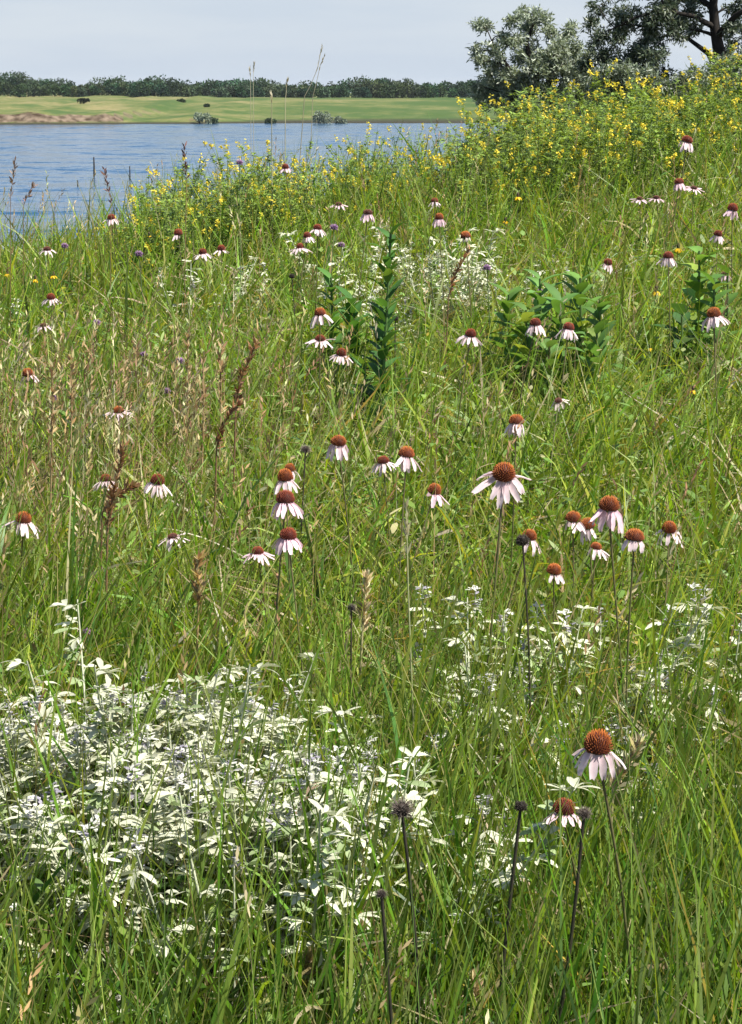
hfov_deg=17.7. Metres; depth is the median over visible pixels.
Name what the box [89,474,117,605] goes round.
coneflower
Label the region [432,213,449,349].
coneflower
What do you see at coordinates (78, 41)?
sky
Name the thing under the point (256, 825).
silver leaved plant
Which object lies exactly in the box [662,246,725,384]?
broad leaved plant
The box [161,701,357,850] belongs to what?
silver leaved plant
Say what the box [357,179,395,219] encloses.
yellow sweet clover
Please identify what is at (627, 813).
silver leaved plant
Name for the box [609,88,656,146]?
yellow sweet clover
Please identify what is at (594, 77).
yellow sweet clover
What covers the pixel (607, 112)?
yellow sweet clover
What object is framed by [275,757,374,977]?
silver leaved plant
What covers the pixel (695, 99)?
yellow sweet clover
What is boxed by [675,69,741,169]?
yellow sweet clover
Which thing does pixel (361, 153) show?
yellow sweet clover
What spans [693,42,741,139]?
yellow sweet clover
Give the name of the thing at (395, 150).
yellow sweet clover
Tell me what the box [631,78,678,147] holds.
yellow sweet clover
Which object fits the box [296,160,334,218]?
yellow sweet clover
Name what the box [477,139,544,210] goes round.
yellow sweet clover
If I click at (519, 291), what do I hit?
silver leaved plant
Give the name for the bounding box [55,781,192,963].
silver leaved plant
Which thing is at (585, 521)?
coneflower
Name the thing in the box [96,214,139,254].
yellow sweet clover
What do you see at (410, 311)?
silver leaved plant
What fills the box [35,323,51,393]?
coneflower
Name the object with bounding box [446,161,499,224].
yellow sweet clover
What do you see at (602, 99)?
yellow sweet clover
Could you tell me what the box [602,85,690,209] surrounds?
yellow sweet clover
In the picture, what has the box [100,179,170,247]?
yellow sweet clover
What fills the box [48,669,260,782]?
silver leaved plant
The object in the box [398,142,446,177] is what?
yellow sweet clover
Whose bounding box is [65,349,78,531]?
tan seed head
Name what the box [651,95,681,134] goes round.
yellow sweet clover
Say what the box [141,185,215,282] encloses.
yellow sweet clover
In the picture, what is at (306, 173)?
yellow sweet clover
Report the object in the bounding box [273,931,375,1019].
silver leaved plant
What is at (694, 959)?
meadow grass
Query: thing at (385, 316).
broad leaved plant
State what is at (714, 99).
yellow sweet clover
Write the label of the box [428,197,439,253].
coneflower
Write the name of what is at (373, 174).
yellow sweet clover
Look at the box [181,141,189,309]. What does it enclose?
brown seed plume
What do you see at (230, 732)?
silver leaved plant
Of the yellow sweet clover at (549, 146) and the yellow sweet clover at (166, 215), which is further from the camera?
the yellow sweet clover at (549, 146)
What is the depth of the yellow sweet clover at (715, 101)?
13.20 m
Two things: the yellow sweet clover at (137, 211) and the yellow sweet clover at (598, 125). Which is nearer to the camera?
the yellow sweet clover at (137, 211)
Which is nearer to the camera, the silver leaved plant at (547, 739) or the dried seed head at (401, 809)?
the dried seed head at (401, 809)
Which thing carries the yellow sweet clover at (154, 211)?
on the ground at (44, 110)
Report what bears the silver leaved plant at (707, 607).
on the ground at (44, 110)
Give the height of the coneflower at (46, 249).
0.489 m
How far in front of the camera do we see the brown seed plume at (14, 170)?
6.74 m
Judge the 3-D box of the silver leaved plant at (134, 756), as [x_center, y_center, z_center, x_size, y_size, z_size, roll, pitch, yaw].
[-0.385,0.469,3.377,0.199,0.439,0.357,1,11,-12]
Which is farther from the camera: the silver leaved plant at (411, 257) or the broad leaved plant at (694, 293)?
the silver leaved plant at (411, 257)
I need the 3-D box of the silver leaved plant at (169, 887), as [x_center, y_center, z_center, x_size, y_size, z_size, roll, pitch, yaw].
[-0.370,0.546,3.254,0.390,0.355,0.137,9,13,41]
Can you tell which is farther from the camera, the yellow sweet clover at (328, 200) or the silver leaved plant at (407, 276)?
the yellow sweet clover at (328, 200)
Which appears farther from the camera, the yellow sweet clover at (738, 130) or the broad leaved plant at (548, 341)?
the yellow sweet clover at (738, 130)
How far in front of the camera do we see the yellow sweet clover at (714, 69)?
13.23 m
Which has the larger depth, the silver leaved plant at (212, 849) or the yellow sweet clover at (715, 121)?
the yellow sweet clover at (715, 121)
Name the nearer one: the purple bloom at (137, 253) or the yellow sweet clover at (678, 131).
the purple bloom at (137, 253)
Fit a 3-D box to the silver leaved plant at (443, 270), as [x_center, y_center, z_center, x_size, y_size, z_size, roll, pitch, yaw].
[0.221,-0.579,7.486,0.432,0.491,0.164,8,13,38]
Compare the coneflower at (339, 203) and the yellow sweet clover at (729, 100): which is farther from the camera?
the yellow sweet clover at (729, 100)
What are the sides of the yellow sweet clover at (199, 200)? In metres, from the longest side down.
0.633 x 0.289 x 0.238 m
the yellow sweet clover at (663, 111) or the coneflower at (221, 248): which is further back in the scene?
the yellow sweet clover at (663, 111)
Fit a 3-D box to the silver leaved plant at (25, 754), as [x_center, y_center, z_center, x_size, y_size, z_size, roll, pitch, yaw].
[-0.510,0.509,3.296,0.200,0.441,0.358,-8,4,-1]
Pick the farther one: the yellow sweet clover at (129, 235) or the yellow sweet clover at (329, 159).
the yellow sweet clover at (329, 159)
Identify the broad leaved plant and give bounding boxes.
[310,267,352,390]
[325,286,372,402]
[342,353,378,439]
[349,221,411,458]
[365,296,407,401]
[481,283,536,401]
[495,302,548,416]
[517,269,563,389]
[520,333,579,419]
[529,282,585,415]
[559,271,610,410]
[565,293,626,387]
[571,320,622,443]
[650,303,706,391]
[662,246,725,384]
[686,270,739,394]
[717,264,741,363]
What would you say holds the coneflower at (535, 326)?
on the ground at (44, 110)
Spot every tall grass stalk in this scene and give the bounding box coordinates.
[249,66,251,172]
[253,61,254,142]
[270,92,272,258]
[284,78,288,193]
[297,45,322,188]
[308,54,324,197]
[402,496,413,730]
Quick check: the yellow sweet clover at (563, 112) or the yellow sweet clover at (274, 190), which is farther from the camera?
the yellow sweet clover at (563, 112)
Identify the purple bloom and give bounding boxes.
[60,243,68,316]
[82,628,95,685]
[135,250,146,360]
[155,387,170,452]
[175,357,198,427]
[235,159,242,318]
[329,224,337,364]
[338,242,344,292]
[482,264,491,379]
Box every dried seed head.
[289,274,296,376]
[291,444,310,662]
[346,604,356,773]
[374,889,392,1023]
[388,796,419,1023]
[392,315,398,399]
[496,800,527,1023]
[515,534,530,770]
[556,806,592,1023]
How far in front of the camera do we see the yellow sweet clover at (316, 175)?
9.03 m
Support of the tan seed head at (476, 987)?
on the ground at (44, 110)
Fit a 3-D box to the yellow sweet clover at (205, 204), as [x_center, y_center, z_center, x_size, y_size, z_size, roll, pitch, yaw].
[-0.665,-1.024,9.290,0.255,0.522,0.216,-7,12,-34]
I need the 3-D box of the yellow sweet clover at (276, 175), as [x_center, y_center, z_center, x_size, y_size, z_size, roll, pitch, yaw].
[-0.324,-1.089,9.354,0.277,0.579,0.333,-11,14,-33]
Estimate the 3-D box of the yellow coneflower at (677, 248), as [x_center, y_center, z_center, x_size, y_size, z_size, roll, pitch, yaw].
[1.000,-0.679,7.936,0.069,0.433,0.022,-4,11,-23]
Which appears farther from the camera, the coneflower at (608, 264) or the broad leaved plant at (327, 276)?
the coneflower at (608, 264)
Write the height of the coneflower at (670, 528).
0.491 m
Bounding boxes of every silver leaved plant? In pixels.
[0,685,188,807]
[0,687,109,812]
[0,692,206,895]
[0,693,220,938]
[0,702,122,872]
[0,707,129,877]
[0,718,53,927]
[0,746,160,906]
[0,786,59,970]
[0,795,149,978]
[0,796,193,995]
[0,903,105,1023]
[1,599,121,798]
[2,714,348,1022]
[2,781,181,897]
[3,934,112,1016]
[4,760,114,963]
[7,748,281,906]
[11,299,49,331]
[21,745,197,976]
[25,732,133,864]
[35,686,175,840]
[35,733,231,870]
[45,945,133,1017]
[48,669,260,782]
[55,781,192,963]
[57,810,172,882]
[59,681,227,808]
[72,741,278,969]
[73,758,197,948]
[75,767,235,1017]
[79,657,264,825]
[87,934,139,1022]
[97,652,329,750]
[101,693,313,773]
[105,691,290,846]
[106,745,370,959]
[115,750,321,1017]
[117,662,279,832]
[118,704,382,792]
[133,750,379,976]
[139,667,261,749]
[144,752,276,873]
[154,256,259,338]
[158,667,242,757]
[158,694,301,845]
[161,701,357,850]
[176,693,237,768]
[178,700,400,820]
[197,929,363,1023]
[208,678,333,843]
[220,884,281,992]
[234,262,307,321]
[237,753,346,954]
[258,764,404,990]
[266,766,325,889]
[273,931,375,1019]
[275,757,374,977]
[280,230,385,300]
[282,746,602,990]
[296,752,398,813]
[299,718,386,761]
[314,706,502,926]
[317,246,382,328]
[343,296,417,354]
[346,732,446,903]
[346,752,511,965]
[361,290,408,324]
[371,226,435,305]
[392,248,486,335]
[393,242,443,285]
[393,251,436,299]
[395,583,561,724]
[419,236,501,334]
[423,257,459,317]
[425,258,469,310]
[429,251,484,344]
[429,596,544,789]
[432,228,504,303]
[469,264,572,320]
[475,270,520,338]
[476,609,563,690]
[481,666,615,803]
[482,601,728,743]
[499,601,667,750]
[501,275,526,309]
[526,720,619,873]
[545,725,661,841]
[559,607,694,760]
[624,644,723,781]
[632,604,718,742]
[639,613,741,778]
[642,673,729,840]
[662,682,733,765]
[668,583,741,705]
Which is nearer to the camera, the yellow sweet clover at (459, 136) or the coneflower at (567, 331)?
the coneflower at (567, 331)
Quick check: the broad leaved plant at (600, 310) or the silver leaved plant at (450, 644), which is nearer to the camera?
the silver leaved plant at (450, 644)
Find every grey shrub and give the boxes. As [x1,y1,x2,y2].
[579,57,642,117]
[623,62,720,106]
[705,45,741,100]
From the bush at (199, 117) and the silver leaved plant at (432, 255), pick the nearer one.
the silver leaved plant at (432, 255)
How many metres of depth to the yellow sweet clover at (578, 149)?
10.01 m
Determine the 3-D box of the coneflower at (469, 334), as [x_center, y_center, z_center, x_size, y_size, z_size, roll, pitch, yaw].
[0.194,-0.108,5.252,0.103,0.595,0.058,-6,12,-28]
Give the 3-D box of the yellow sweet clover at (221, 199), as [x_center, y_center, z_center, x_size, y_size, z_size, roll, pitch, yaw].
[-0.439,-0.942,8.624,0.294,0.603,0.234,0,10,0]
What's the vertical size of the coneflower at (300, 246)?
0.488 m
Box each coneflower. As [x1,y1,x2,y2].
[2,511,39,665]
[18,368,38,503]
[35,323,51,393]
[39,246,56,292]
[41,293,60,356]
[50,271,56,286]
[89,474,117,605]
[103,214,119,311]
[103,406,134,489]
[137,473,171,605]
[158,533,195,644]
[172,228,192,343]
[192,248,216,317]
[213,245,229,304]
[242,546,276,683]
[269,489,303,706]
[271,527,307,743]
[273,468,299,673]
[279,163,295,275]
[285,463,300,601]
[288,243,312,311]
[298,231,315,306]
[305,335,335,406]
[309,224,326,370]
[310,307,332,477]
[315,348,352,442]
[326,435,357,641]
[330,202,347,266]
[356,209,374,316]
[371,455,398,609]
[393,445,421,709]
[399,482,449,616]
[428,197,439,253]
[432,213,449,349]
[452,329,482,471]
[460,231,471,364]
[471,462,530,663]
[494,529,541,662]
[504,414,523,617]
[512,318,545,445]
[514,192,521,262]
[543,797,591,965]
[546,562,564,673]
[548,397,569,494]
[554,322,577,485]
[565,510,585,626]
[572,728,631,1023]
[580,517,596,657]
[587,542,609,642]
[588,495,628,751]
[602,258,612,296]
[621,528,644,744]
[630,196,646,261]
[648,196,664,278]
[651,285,660,326]
[655,520,682,635]
[656,251,676,404]
[669,178,685,251]
[674,135,692,242]
[674,244,681,287]
[685,185,703,273]
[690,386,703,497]
[701,307,730,484]
[709,230,723,302]
[719,272,730,324]
[722,202,737,342]
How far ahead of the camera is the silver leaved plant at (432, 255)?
7.38 m
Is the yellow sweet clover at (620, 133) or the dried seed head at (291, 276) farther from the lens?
the yellow sweet clover at (620, 133)
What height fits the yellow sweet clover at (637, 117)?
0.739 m
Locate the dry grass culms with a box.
[0,89,741,1023]
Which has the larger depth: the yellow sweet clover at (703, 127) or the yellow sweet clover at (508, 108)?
the yellow sweet clover at (508, 108)
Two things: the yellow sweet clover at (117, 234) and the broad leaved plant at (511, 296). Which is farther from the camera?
the yellow sweet clover at (117, 234)
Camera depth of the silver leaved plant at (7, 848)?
3.18 m
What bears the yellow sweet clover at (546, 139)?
on the ground at (44, 110)
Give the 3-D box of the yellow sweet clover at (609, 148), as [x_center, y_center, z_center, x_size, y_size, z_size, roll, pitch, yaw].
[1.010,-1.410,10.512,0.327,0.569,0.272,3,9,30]
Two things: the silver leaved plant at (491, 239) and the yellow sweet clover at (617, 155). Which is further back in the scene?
the yellow sweet clover at (617, 155)
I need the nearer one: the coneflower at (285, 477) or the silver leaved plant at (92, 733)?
the silver leaved plant at (92, 733)
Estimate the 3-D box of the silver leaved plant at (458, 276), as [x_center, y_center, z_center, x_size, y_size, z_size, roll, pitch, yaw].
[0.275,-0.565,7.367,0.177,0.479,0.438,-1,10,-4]
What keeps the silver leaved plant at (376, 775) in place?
on the ground at (44, 110)
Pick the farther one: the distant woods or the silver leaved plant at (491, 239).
the distant woods
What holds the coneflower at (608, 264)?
on the ground at (44, 110)
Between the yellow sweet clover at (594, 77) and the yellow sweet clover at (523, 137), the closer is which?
the yellow sweet clover at (523, 137)
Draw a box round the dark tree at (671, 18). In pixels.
[572,0,741,111]
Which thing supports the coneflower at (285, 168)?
on the ground at (44, 110)
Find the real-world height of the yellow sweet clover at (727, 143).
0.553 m
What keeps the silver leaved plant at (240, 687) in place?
on the ground at (44, 110)
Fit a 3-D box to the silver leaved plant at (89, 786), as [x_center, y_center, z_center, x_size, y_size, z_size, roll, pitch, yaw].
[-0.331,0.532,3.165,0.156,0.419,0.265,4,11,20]
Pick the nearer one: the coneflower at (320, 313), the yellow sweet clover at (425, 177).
the coneflower at (320, 313)
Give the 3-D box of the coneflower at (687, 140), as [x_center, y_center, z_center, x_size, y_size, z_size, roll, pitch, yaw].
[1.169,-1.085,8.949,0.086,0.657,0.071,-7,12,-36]
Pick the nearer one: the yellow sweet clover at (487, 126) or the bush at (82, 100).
the yellow sweet clover at (487, 126)
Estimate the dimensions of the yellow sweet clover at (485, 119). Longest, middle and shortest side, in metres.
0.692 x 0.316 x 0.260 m
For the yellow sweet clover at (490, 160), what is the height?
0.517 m
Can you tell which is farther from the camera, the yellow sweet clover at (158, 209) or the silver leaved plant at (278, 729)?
the yellow sweet clover at (158, 209)
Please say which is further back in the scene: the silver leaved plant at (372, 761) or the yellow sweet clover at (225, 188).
the yellow sweet clover at (225, 188)
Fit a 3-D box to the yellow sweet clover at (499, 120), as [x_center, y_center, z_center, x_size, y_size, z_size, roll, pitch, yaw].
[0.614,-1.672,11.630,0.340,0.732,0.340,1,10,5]
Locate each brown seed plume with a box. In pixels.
[9,156,18,356]
[21,181,37,339]
[98,477,141,636]
[99,166,111,352]
[99,440,129,728]
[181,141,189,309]
[213,397,247,533]
[231,336,261,532]
[445,243,470,355]
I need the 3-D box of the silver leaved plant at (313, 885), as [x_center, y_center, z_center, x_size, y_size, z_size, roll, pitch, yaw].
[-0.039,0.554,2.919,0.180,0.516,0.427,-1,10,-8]
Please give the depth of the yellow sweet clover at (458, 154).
9.48 m
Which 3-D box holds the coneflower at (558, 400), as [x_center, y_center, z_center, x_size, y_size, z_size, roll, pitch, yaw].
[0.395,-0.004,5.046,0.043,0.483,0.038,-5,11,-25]
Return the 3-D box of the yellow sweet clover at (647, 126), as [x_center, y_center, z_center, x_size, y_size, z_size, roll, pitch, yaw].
[1.070,-1.458,10.197,0.377,0.788,0.454,1,13,-40]
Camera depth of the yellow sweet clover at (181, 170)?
8.92 m
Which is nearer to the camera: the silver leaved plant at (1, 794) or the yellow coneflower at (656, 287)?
the silver leaved plant at (1, 794)
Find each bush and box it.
[77,98,89,103]
[193,112,211,123]
[208,117,218,123]
[264,117,276,122]
[312,110,333,123]
[334,116,347,123]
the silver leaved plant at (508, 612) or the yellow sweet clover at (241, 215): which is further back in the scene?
the yellow sweet clover at (241, 215)
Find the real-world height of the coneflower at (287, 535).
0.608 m
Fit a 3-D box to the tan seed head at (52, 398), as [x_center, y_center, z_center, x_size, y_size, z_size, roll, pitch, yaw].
[-0.643,0.003,4.773,0.052,0.624,0.031,0,10,0]
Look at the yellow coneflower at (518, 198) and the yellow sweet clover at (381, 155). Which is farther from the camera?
the yellow sweet clover at (381, 155)
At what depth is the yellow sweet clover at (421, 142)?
10.56 m
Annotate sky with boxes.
[0,0,741,92]
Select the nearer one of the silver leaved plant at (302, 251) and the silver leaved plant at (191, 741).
the silver leaved plant at (191, 741)
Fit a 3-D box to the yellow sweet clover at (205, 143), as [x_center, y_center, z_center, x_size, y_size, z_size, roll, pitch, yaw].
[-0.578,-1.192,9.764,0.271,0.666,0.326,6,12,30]
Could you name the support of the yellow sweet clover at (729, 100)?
on the ground at (44, 110)
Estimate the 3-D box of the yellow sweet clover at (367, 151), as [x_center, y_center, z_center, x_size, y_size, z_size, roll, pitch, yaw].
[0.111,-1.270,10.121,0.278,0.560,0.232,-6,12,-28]
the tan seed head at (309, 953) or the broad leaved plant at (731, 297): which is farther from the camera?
the broad leaved plant at (731, 297)
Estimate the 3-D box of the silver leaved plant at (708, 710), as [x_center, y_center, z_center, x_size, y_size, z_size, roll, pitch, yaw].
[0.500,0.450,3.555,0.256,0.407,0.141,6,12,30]
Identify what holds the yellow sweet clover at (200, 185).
on the ground at (44, 110)
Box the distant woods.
[0,70,586,97]
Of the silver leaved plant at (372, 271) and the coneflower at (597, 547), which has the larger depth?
the silver leaved plant at (372, 271)
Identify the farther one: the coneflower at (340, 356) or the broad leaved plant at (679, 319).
the broad leaved plant at (679, 319)
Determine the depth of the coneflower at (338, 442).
4.01 m
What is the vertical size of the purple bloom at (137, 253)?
0.613 m
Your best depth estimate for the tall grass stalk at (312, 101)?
11.82 m
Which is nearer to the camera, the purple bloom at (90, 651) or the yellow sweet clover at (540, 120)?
the purple bloom at (90, 651)
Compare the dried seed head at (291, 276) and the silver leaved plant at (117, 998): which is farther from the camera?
the dried seed head at (291, 276)
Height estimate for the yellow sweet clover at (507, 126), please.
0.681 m
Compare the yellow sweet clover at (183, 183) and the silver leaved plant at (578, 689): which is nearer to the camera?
the silver leaved plant at (578, 689)
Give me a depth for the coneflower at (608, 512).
3.59 m
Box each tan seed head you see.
[46,359,58,569]
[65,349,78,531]
[181,327,192,518]
[190,548,206,688]
[198,351,210,546]
[214,341,227,565]
[286,946,320,993]
[348,893,370,1023]
[355,568,373,753]
[463,964,483,1021]
[604,731,646,906]
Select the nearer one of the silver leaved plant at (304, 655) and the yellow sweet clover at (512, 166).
the silver leaved plant at (304, 655)
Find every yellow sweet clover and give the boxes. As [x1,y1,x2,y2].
[95,213,153,281]
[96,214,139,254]
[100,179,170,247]
[102,226,155,298]
[116,181,177,242]
[120,229,171,299]
[122,188,188,262]
[122,212,171,266]
[123,180,184,240]
[123,190,188,285]
[123,196,163,234]
[125,174,170,230]
[128,195,196,281]
[132,179,197,256]
[134,186,208,227]
[140,177,220,275]
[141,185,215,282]
[145,153,226,251]
[153,224,196,284]
[158,156,206,216]
[162,190,215,244]
[165,188,200,224]
[167,149,230,208]
[171,174,216,220]
[172,160,217,234]
[177,167,210,213]
[179,182,233,267]
[182,183,229,231]
[183,168,217,206]
[184,139,258,218]
[191,143,271,240]
[195,206,251,277]
[196,183,255,241]
[197,166,275,266]
[198,187,251,243]
[201,156,268,190]
[203,162,281,246]
[204,172,253,236]
[206,177,271,240]
[206,179,287,243]
[210,177,289,266]
[219,145,281,213]
[222,139,295,235]
[226,159,288,241]
[227,178,285,255]
[229,154,290,220]
[229,168,309,242]
[232,159,273,213]
[234,158,295,190]
[235,141,289,225]
[246,175,301,254]
[250,175,306,254]
[251,159,312,241]
[253,152,311,190]
[254,165,321,255]
[256,183,293,226]
[262,158,348,241]
[277,173,316,230]
[279,158,331,219]
[284,154,312,206]
[285,164,329,232]
[290,131,336,197]
[291,151,325,191]
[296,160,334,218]
[305,144,375,204]
[307,136,353,195]
[309,148,361,214]
[310,186,352,223]
[311,158,369,211]
[323,128,375,206]
[323,137,380,207]
[325,150,393,233]
[326,158,388,217]
[327,178,366,218]
[331,137,400,206]
[332,175,375,231]
[333,134,389,187]
[336,142,388,204]
[343,158,414,217]
[349,179,385,226]
[351,154,406,207]
[351,162,410,197]
[356,141,429,219]
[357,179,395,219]
[365,146,413,197]
[366,121,426,198]
[381,166,429,201]
[386,133,431,189]
[388,123,432,176]
[396,165,437,204]
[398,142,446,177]
[402,150,460,193]
[403,143,452,209]
[403,163,457,194]
[404,162,456,203]
[405,130,452,198]
[415,123,470,182]
[424,121,485,200]
[427,124,500,231]
[435,116,513,216]
[435,152,492,206]
[437,132,468,171]
[438,128,509,204]
[439,121,506,213]
[440,168,514,236]
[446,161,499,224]
[447,104,516,204]
[448,96,510,177]
[448,115,491,151]
[450,139,494,201]
[458,147,510,184]
[460,101,508,144]
[462,111,509,175]
[464,94,529,148]
[467,117,513,178]
[470,112,548,207]
[471,86,542,193]
[473,139,531,221]
[474,100,528,166]
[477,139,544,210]
[478,126,543,187]
[480,98,556,164]
[480,113,556,212]
[485,112,556,189]
[488,97,532,152]
[490,153,533,204]
[492,81,553,166]
[492,105,579,221]
[495,130,540,167]
[496,107,537,163]
[499,101,594,221]
[504,147,578,222]
[507,79,568,152]
[508,99,560,163]
[509,87,580,179]
[509,98,541,146]
[514,110,594,187]
[515,116,579,193]
[519,81,566,134]
[523,126,582,194]
[526,88,580,136]
[526,97,614,190]
[528,105,593,196]
[530,104,609,210]
[531,79,582,142]
[533,123,585,185]
[535,111,600,198]
[535,130,584,179]
[541,86,610,176]
[541,112,614,166]
[542,119,588,177]
[543,80,590,129]
[549,103,629,204]
[552,83,626,156]
[554,92,642,197]
[558,96,634,216]
[561,91,613,161]
[561,121,618,193]
[564,124,620,214]
[570,129,630,189]
[572,109,635,196]
[576,82,631,172]
[577,58,658,141]
[577,113,620,189]
[584,155,635,200]
[586,91,629,146]
[589,77,663,171]
[591,77,683,195]
[592,88,638,158]
[599,108,634,192]
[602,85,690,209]
[602,145,640,196]
[604,70,668,162]
[608,71,666,134]
[608,152,657,215]
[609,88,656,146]
[609,93,689,189]
[611,81,672,169]
[614,89,664,129]
[619,93,695,193]
[623,100,682,176]
[625,116,683,201]
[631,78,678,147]
[636,119,686,199]
[642,84,722,190]
[646,97,704,181]
[651,67,718,164]
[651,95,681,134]
[654,82,736,180]
[662,45,733,116]
[662,74,736,167]
[662,116,713,164]
[663,101,720,181]
[664,95,730,164]
[666,81,731,168]
[667,115,721,170]
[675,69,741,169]
[675,78,715,126]
[680,49,736,120]
[680,133,723,192]
[685,64,741,172]
[686,61,733,126]
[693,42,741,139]
[695,97,732,160]
[700,84,741,119]
[704,80,737,139]
[706,77,741,170]
[709,119,741,180]
[710,40,741,115]
[710,64,741,129]
[718,53,741,106]
[723,104,741,164]
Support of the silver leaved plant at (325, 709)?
on the ground at (44, 110)
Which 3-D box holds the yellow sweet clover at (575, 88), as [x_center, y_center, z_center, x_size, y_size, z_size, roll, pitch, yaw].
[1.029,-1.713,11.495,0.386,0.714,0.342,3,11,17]
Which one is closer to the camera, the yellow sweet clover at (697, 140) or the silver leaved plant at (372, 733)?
the silver leaved plant at (372, 733)
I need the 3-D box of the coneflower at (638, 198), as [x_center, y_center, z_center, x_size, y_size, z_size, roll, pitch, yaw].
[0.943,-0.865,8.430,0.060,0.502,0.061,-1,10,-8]
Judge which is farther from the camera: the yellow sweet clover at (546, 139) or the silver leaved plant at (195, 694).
the yellow sweet clover at (546, 139)
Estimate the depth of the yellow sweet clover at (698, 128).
11.32 m
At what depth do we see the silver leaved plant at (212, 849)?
3.00 m
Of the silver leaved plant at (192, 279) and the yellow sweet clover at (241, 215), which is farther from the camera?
the yellow sweet clover at (241, 215)
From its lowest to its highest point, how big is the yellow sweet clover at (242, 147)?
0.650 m
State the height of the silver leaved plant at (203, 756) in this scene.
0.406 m
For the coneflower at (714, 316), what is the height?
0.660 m
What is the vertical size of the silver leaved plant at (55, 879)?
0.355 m
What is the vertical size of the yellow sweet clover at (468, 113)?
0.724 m
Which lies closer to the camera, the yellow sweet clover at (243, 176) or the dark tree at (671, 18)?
the yellow sweet clover at (243, 176)
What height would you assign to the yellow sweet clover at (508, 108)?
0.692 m
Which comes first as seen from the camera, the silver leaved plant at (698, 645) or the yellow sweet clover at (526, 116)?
the silver leaved plant at (698, 645)
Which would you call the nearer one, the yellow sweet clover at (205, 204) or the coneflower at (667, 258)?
the coneflower at (667, 258)
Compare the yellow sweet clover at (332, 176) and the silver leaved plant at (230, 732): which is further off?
the yellow sweet clover at (332, 176)
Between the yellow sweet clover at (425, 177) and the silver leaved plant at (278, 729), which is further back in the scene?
the yellow sweet clover at (425, 177)
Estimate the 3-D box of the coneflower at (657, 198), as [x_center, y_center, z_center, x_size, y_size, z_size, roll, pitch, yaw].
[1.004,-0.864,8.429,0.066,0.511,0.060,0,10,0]
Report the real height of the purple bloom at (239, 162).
0.754 m
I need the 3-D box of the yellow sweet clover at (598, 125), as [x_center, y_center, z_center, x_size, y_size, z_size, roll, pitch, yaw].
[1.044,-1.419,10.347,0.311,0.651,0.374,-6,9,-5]
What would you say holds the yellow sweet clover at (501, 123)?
on the ground at (44, 110)
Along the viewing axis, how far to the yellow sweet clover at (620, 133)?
11.50 m
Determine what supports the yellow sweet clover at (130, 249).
on the ground at (44, 110)
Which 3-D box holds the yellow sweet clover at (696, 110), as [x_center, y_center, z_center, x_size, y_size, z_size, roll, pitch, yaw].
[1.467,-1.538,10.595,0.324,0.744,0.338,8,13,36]
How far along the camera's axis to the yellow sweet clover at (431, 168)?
10.06 m
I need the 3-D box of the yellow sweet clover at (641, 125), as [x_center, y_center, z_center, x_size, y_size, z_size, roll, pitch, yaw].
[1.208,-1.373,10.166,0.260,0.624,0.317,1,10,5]
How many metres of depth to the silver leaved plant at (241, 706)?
3.18 m
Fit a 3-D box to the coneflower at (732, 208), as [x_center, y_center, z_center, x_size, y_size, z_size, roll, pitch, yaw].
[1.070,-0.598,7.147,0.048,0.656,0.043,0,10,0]
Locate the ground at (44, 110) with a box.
[0,92,655,996]
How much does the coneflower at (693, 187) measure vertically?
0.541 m
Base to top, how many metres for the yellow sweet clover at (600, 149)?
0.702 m
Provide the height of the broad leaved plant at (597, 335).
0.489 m
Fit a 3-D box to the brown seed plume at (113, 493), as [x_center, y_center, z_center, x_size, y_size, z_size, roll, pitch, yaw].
[-0.438,0.191,4.017,0.072,0.644,0.034,0,10,0]
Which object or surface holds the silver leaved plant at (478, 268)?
on the ground at (44, 110)
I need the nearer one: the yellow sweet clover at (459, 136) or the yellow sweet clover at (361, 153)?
the yellow sweet clover at (361, 153)
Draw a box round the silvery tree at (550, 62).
[465,3,598,136]
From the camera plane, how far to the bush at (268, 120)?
510.88 m
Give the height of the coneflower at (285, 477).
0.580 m
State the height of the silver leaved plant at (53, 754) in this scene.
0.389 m
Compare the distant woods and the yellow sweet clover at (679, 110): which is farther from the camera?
the distant woods
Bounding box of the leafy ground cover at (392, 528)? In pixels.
[0,106,741,1023]
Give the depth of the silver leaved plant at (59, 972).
3.00 m
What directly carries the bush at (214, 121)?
on the ground at (44, 110)
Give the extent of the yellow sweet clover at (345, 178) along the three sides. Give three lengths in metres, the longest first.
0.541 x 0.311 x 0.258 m
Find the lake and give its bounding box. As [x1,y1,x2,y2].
[0,123,511,258]
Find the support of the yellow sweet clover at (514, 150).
on the ground at (44, 110)
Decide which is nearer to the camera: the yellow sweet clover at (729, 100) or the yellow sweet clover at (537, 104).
the yellow sweet clover at (537, 104)
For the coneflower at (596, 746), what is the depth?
2.58 m
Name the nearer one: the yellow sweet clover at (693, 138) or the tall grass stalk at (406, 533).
the tall grass stalk at (406, 533)
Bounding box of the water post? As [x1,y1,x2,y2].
[93,157,94,175]
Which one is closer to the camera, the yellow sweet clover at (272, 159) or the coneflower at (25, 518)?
the coneflower at (25, 518)
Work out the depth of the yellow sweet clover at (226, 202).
9.31 m
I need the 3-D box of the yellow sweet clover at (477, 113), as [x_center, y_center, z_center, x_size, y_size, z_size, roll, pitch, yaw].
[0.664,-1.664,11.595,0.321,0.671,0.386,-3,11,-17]
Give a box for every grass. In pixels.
[0,67,741,1023]
[0,76,741,360]
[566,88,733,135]
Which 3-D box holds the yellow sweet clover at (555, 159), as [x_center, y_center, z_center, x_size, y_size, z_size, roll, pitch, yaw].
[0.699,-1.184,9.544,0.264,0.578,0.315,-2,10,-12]
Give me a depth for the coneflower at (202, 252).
7.31 m
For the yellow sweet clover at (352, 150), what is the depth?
10.07 m
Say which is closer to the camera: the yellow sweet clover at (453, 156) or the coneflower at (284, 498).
the coneflower at (284, 498)
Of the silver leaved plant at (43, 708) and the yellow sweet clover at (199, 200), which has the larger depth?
the yellow sweet clover at (199, 200)

